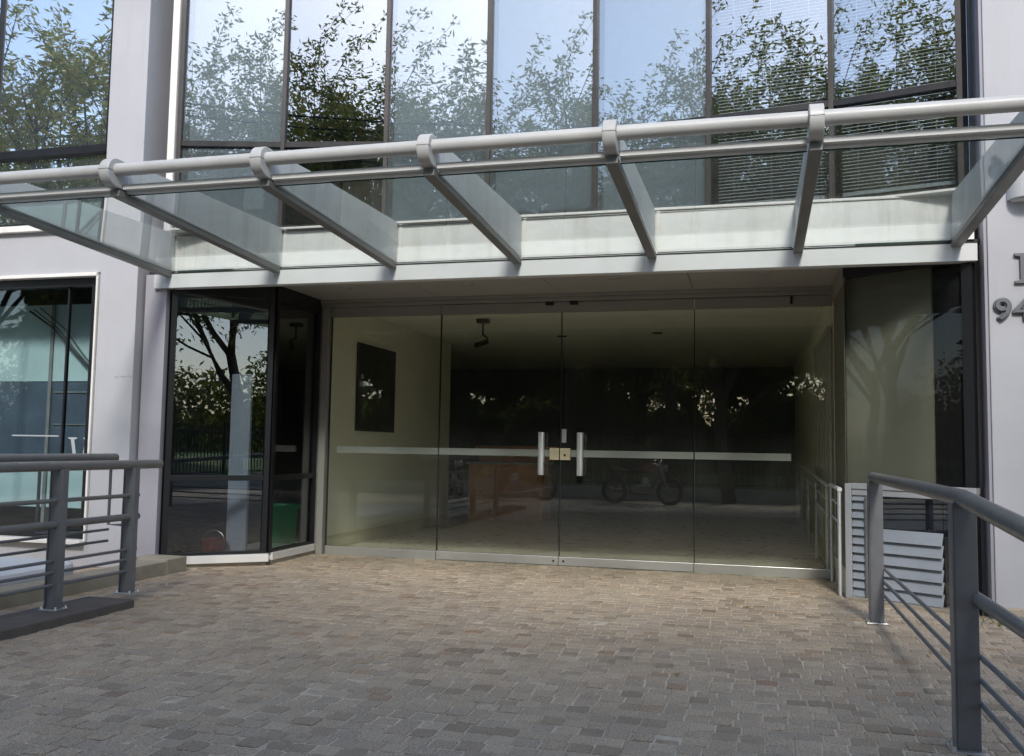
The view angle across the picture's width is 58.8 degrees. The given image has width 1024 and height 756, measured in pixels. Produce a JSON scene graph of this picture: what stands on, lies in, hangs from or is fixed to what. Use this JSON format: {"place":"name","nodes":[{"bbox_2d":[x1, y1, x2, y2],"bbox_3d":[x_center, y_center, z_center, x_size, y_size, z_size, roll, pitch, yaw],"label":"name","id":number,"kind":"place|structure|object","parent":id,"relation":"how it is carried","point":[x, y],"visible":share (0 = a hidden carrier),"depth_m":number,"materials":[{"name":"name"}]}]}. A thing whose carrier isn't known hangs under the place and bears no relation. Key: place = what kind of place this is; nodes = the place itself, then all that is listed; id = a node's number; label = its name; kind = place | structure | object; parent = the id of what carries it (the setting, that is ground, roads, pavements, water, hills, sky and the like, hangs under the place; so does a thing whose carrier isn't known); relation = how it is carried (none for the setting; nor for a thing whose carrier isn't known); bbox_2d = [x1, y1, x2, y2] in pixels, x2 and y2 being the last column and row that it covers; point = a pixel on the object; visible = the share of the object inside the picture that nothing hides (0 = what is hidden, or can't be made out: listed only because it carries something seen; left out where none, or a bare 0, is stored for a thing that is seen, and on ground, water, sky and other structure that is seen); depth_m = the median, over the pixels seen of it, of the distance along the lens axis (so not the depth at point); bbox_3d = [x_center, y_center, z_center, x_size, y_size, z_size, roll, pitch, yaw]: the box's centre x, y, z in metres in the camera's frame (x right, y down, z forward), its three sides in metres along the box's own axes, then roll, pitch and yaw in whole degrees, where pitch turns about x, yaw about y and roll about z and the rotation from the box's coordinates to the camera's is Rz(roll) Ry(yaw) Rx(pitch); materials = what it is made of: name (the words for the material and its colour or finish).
{"place":"outdoors","nodes":[
{"label":"outdoors","id":0,"kind":"place"},
{"bbox_2d":[149,268,313,554],"bbox_3d":[-2.962,0.509,10.457,1.000,3.020,2.700,0,-5,15],"label":"bay room","id":1,"kind":"object","parent":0,"point":[220,341],"visible":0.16,"depth_m":10.70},
{"bbox_2d":[223,542,298,550],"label":"bay floor","id":2,"kind":"structure","parent":0,"point":[253,546],"depth_m":10.95,"materials":[{"name":"grey tile"}]},
{"bbox_2d":[201,530,225,551],"bbox_3d":[-3.172,1.771,9.654,0.257,0.314,0.256,0,-5,15],"label":"bucket","id":3,"kind":"object","parent":2,"relation":"on","point":[209,544],"visible":0.68,"depth_m":9.57,"materials":[{"name":"red plastic"}]},
{"bbox_2d":[225,374,253,550],"bbox_3d":[-2.956,0.949,9.854,0.280,1.990,0.210,0,-5,15],"label":"display panel","id":4,"kind":"object","parent":2,"relation":"on","point":[239,463],"visible":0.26,"depth_m":9.83,"materials":[{"name":"metal"}]},
{"bbox_2d":[260,503,300,547],"bbox_3d":[-2.636,1.711,10.305,0.450,0.550,0.450,0,-5,15],"label":"waste bin","id":5,"kind":"object","parent":2,"relation":"on","point":[285,515],"visible":0.45,"depth_m":10.15,"materials":[{"name":"green plastic"}]},
{"bbox_2d":[0,554,1023,755],"bbox_3d":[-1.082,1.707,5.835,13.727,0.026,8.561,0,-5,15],"label":"paving","id":6,"kind":"structure","parent":0,"point":[69,706],"depth_m":5.24,"materials":[{"name":"grey stone"}]},
{"bbox_2d":[0,557,73,586],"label":"white ledge","id":7,"kind":"object","parent":6,"relation":"on","point":[11,561],"visible":0.42,"depth_m":7.53,"materials":[{"name":"paint"}]},
{"bbox_2d":[0,596,133,640],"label":"kerb","id":8,"kind":"structure","parent":6,"relation":"on","point":[23,622],"depth_m":6.33,"materials":[{"name":"grey concrete"}]},
{"bbox_2d":[0,453,163,611],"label":"railing","id":9,"kind":"object","parent":8,"relation":"on","point":[59,466],"visible":1,"depth_m":6.60,"materials":[{"name":"grey metal"}]},
{"bbox_2d":[0,554,186,609],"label":"stone edging","id":10,"kind":"object","parent":6,"relation":"on","point":[151,566],"visible":0.72,"depth_m":7.81,"materials":[{"name":"beige stone"}]},
{"bbox_2d":[86,0,173,567],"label":"pillar","id":11,"kind":"structure","parent":6,"relation":"on","point":[138,118],"depth_m":9.36,"materials":[{"name":"white paint"}]},
{"bbox_2d":[136,275,321,568],"bbox_3d":[-2.835,0.487,9.751,2.073,3.000,0.672,5,-6,-44],"label":"glazed bay","id":12,"kind":"object","parent":6,"relation":"on","point":[154,378],"visible":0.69,"depth_m":9.32,"materials":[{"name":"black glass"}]},
{"bbox_2d":[829,482,841,595],"bbox_3d":[3.057,1.491,8.584,0.042,0.970,0.980,0,-5,15],"label":"handrail","id":13,"kind":"object","parent":6,"relation":"on","point":[838,501],"visible":1,"depth_m":8.21,"materials":[{"name":"silver metal"}]},
{"bbox_2d":[832,262,982,616],"bbox_3d":[3.223,0.467,8.136,0.627,2.990,2.014,2,-4,-14],"label":"glazed bay","id":14,"kind":"object","parent":6,"relation":"on","point":[914,542],"visible":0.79,"depth_m":7.64,"materials":[{"name":"black glass"}]},
{"bbox_2d":[0,94,1023,299],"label":"entrance canopy","id":15,"kind":"object","parent":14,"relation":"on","point":[493,242],"visible":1,"depth_m":7.65,"materials":[{"name":"grey metal"}]},
{"bbox_2d":[173,0,964,227],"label":"curtain wall","id":16,"kind":"structure","parent":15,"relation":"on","point":[283,144],"depth_m":8.97,"materials":[{"name":"grey metal"}]},
{"bbox_2d":[164,0,195,232],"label":"white jamb","id":17,"kind":"object","parent":16,"relation":"attached to","point":[174,81],"visible":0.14,"depth_m":9.45,"materials":[{"name":"paint"}]},
{"bbox_2d":[188,0,285,225],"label":"roller shade","id":18,"kind":"object","parent":16,"relation":"attached to","point":[237,74],"depth_m":9.59,"materials":[{"name":"fabric"}]},
{"bbox_2d":[718,0,826,204],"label":"venetian blind","id":19,"kind":"object","parent":16,"relation":"hanging from","point":[793,199],"visible":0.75,"depth_m":8.37,"materials":[{"name":"grey metal"}]},
{"bbox_2d":[840,0,955,196],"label":"venetian blind","id":20,"kind":"object","parent":16,"relation":"hanging from","point":[919,186],"visible":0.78,"depth_m":7.89,"materials":[{"name":"grey metal"}]},
{"bbox_2d":[865,472,1023,755],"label":"railing","id":21,"kind":"object","parent":6,"relation":"on","point":[968,600],"visible":1,"depth_m":3.94,"materials":[{"name":"grey metal"}]},
{"bbox_2d":[328,285,822,368],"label":"lobby ceiling","id":22,"kind":"structure","parent":0,"point":[757,337],"depth_m":14.22,"materials":[{"name":"beige paint"}]},
{"bbox_2d":[474,318,489,347],"bbox_3d":[-0.411,-0.605,12.336,0.171,0.413,0.260,0,-5,15],"label":"ceiling camera","id":23,"kind":"object","parent":22,"relation":"hanging from","point":[485,341],"visible":1,"depth_m":12.35,"materials":[{"name":"black plastic"}]},
{"bbox_2d":[329,554,828,579],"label":"ground","id":24,"kind":"structure","parent":0,"point":[600,568],"depth_m":9.95,"materials":[{"name":"grey stone"}]},
{"bbox_2d":[0,288,91,530],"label":"office room","id":25,"kind":"object","parent":24,"relation":"on","point":[13,515],"visible":0.09,"depth_m":11.52,"materials":[{"name":"black"}]},
{"bbox_2d":[0,304,91,521],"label":"office partition","id":26,"kind":"object","parent":25,"relation":"on","point":[32,349],"visible":0.53,"depth_m":10.29,"materials":[{"name":"clear glass"}]},
{"bbox_2d":[0,225,101,565],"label":"rendered wall","id":27,"kind":"structure","parent":24,"relation":"on","point":[27,252],"depth_m":9.53,"materials":[{"name":"white paint"}]},
{"bbox_2d":[0,278,95,538],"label":"office window","id":28,"kind":"structure","parent":27,"relation":"attached to","point":[70,284],"depth_m":9.51,"materials":[{"name":"black metal"}]},
{"bbox_2d":[0,0,113,226],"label":"window","id":29,"kind":"structure","parent":27,"relation":"on","point":[55,65],"depth_m":9.84,"materials":[{"name":"glass"}]},
{"bbox_2d":[966,0,1023,618],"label":"rendered wall","id":30,"kind":"structure","parent":24,"relation":"on","point":[995,48],"depth_m":7.20,"materials":[{"name":"white paint"}]},
{"bbox_2d":[993,298,1023,320],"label":"house number","id":31,"kind":"object","parent":30,"relation":"attached to","point":[1005,310],"visible":1,"depth_m":7.14,"materials":[{"name":"grey metal"}]},
{"bbox_2d":[1007,171,1023,202],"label":"wall lamp","id":32,"kind":"object","parent":30,"relation":"attached to","point":[1015,192],"visible":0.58,"depth_m":7.12,"materials":[{"name":"grey metal"}]},
{"bbox_2d":[1014,253,1023,283],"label":"wall letter","id":33,"kind":"object","parent":30,"relation":"attached to","point":[1021,261],"depth_m":7.14,"materials":[{"name":"grey metal"}]},
{"bbox_2d":[332,503,830,579],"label":"lobby floor","id":34,"kind":"structure","parent":0,"point":[774,540],"depth_m":12.99,"materials":[{"name":"grey tile"}]},
{"bbox_2d":[327,317,450,535],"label":"lobby wall","id":35,"kind":"structure","parent":34,"relation":"on","point":[376,479],"depth_m":12.95,"materials":[{"name":"beige paint"}]},
{"bbox_2d":[355,342,395,432],"bbox_3d":[-1.842,0.156,12.367,0.034,1.150,1.260,0,-5,15],"label":"picture","id":36,"kind":"object","parent":35,"relation":"attached to","point":[375,390],"depth_m":12.29,"materials":[{"name":"black plastic"}]},
{"bbox_2d":[326,513,447,545],"bbox_3d":[-1.689,2.153,12.954,0.016,0.158,4.740,0,-5,15],"label":"lobby skirting","id":37,"kind":"object","parent":35,"relation":"attached to","point":[350,538],"visible":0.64,"depth_m":12.58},
{"bbox_2d":[466,446,558,521],"bbox_3d":[-0.011,1.863,16.225,1.500,1.290,1.060,0,-5,15],"label":"reception desk","id":38,"kind":"object","parent":34,"relation":"on","point":[518,488],"visible":0.81,"depth_m":15.79,"materials":[{"name":"orange wood"}]},
{"bbox_2d":[313,285,834,579],"bbox_3d":[0.480,0.550,9.949,5.775,2.971,0.181,0,-5,15],"label":"glass entrance","id":39,"kind":"object","parent":34,"relation":"on","point":[760,297],"visible":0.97,"depth_m":10.00,"materials":[{"name":"glass"}]},
{"bbox_2d":[436,302,561,564],"bbox_3d":[-0.164,0.592,10.101,1.400,2.878,0.149,0,-5,15],"label":"door","id":40,"kind":"structure","parent":39,"relation":"in","point":[547,307],"depth_m":10.12,"materials":[{"name":"grey glass"}]},
{"bbox_2d":[559,299,693,571],"bbox_3d":[1.211,0.586,9.734,1.434,2.878,0.149,0,-5,15],"label":"door","id":41,"kind":"structure","parent":39,"relation":"in","point":[665,304],"depth_m":9.78,"materials":[{"name":"grey glass"}]},
{"bbox_2d":[448,367,794,514],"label":"lobby wall back","id":42,"kind":"structure","parent":34,"relation":"on","point":[630,424],"depth_m":19.28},
{"bbox_2d":[796,462,828,568],"bbox_3d":[4.070,1.742,12.456,0.040,1.089,6.641,0,-5,15],"label":"handrail","id":43,"kind":"object","parent":34,"relation":"on","point":[817,491],"visible":0.98,"depth_m":10.94,"materials":[{"name":"grey metal"}]},
{"bbox_2d":[794,302,835,553],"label":"lobby wall","id":44,"kind":"structure","parent":34,"relation":"on","point":[804,391],"depth_m":13.53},
{"bbox_2d":[794,503,835,568],"bbox_3d":[4.494,2.275,13.784,0.016,0.238,9.540,0,-5,15],"label":"lobby skirting","id":45,"kind":"object","parent":44,"relation":"attached to","point":[822,547],"visible":0.57,"depth_m":11.46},
{"bbox_2d":[813,326,832,545],"bbox_3d":[3.577,0.686,10.487,0.040,2.280,2.350,0,-5,15],"label":"ribbed panel","id":46,"kind":"object","parent":44,"relation":"attached to","point":[823,408],"visible":0.76,"depth_m":10.13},
{"bbox_2d":[284,0,969,226],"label":"room","id":47,"kind":"object","parent":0,"point":[337,72],"visible":0.16,"depth_m":12.70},
{"bbox_2d":[392,0,487,220],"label":"roller shade","id":48,"kind":"object","parent":47,"relation":"attached to","point":[441,67],"depth_m":9.46,"materials":[{"name":"fabric"}]},
{"bbox_2d":[496,0,592,211],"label":"roller shade","id":49,"kind":"object","parent":47,"relation":"attached to","point":[545,58],"visible":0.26,"depth_m":9.22,"materials":[{"name":"fabric"}]},
{"bbox_2d":[603,0,705,210],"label":"roller shade","id":50,"kind":"object","parent":47,"relation":"attached to","point":[655,62],"depth_m":8.82,"materials":[{"name":"fabric"}]},
{"bbox_2d":[946,580,986,614],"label":"side floor","id":51,"kind":"structure","parent":0,"point":[947,586],"depth_m":8.16,"materials":[{"name":"grey tile"}]},
{"bbox_2d":[845,267,935,483],"bbox_3d":[3.285,0.445,7.908,0.030,2.940,0.770,5,-6,-42],"label":"partition","id":52,"kind":"object","parent":51,"relation":"on","point":[890,396],"visible":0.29,"depth_m":7.91,"materials":[{"name":"beige glass"}]},
{"bbox_2d":[845,239,979,581],"bbox_3d":[3.724,0.481,8.674,1.080,3.020,2.700,0,-5,15],"label":"side room","id":53,"kind":"object","parent":51,"relation":"on","point":[948,384],"visible":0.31,"depth_m":8.97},
{"bbox_2d":[966,27,969,166],"label":"sky","id":54,"kind":"structure","parent":0,"point":[966,27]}
]}

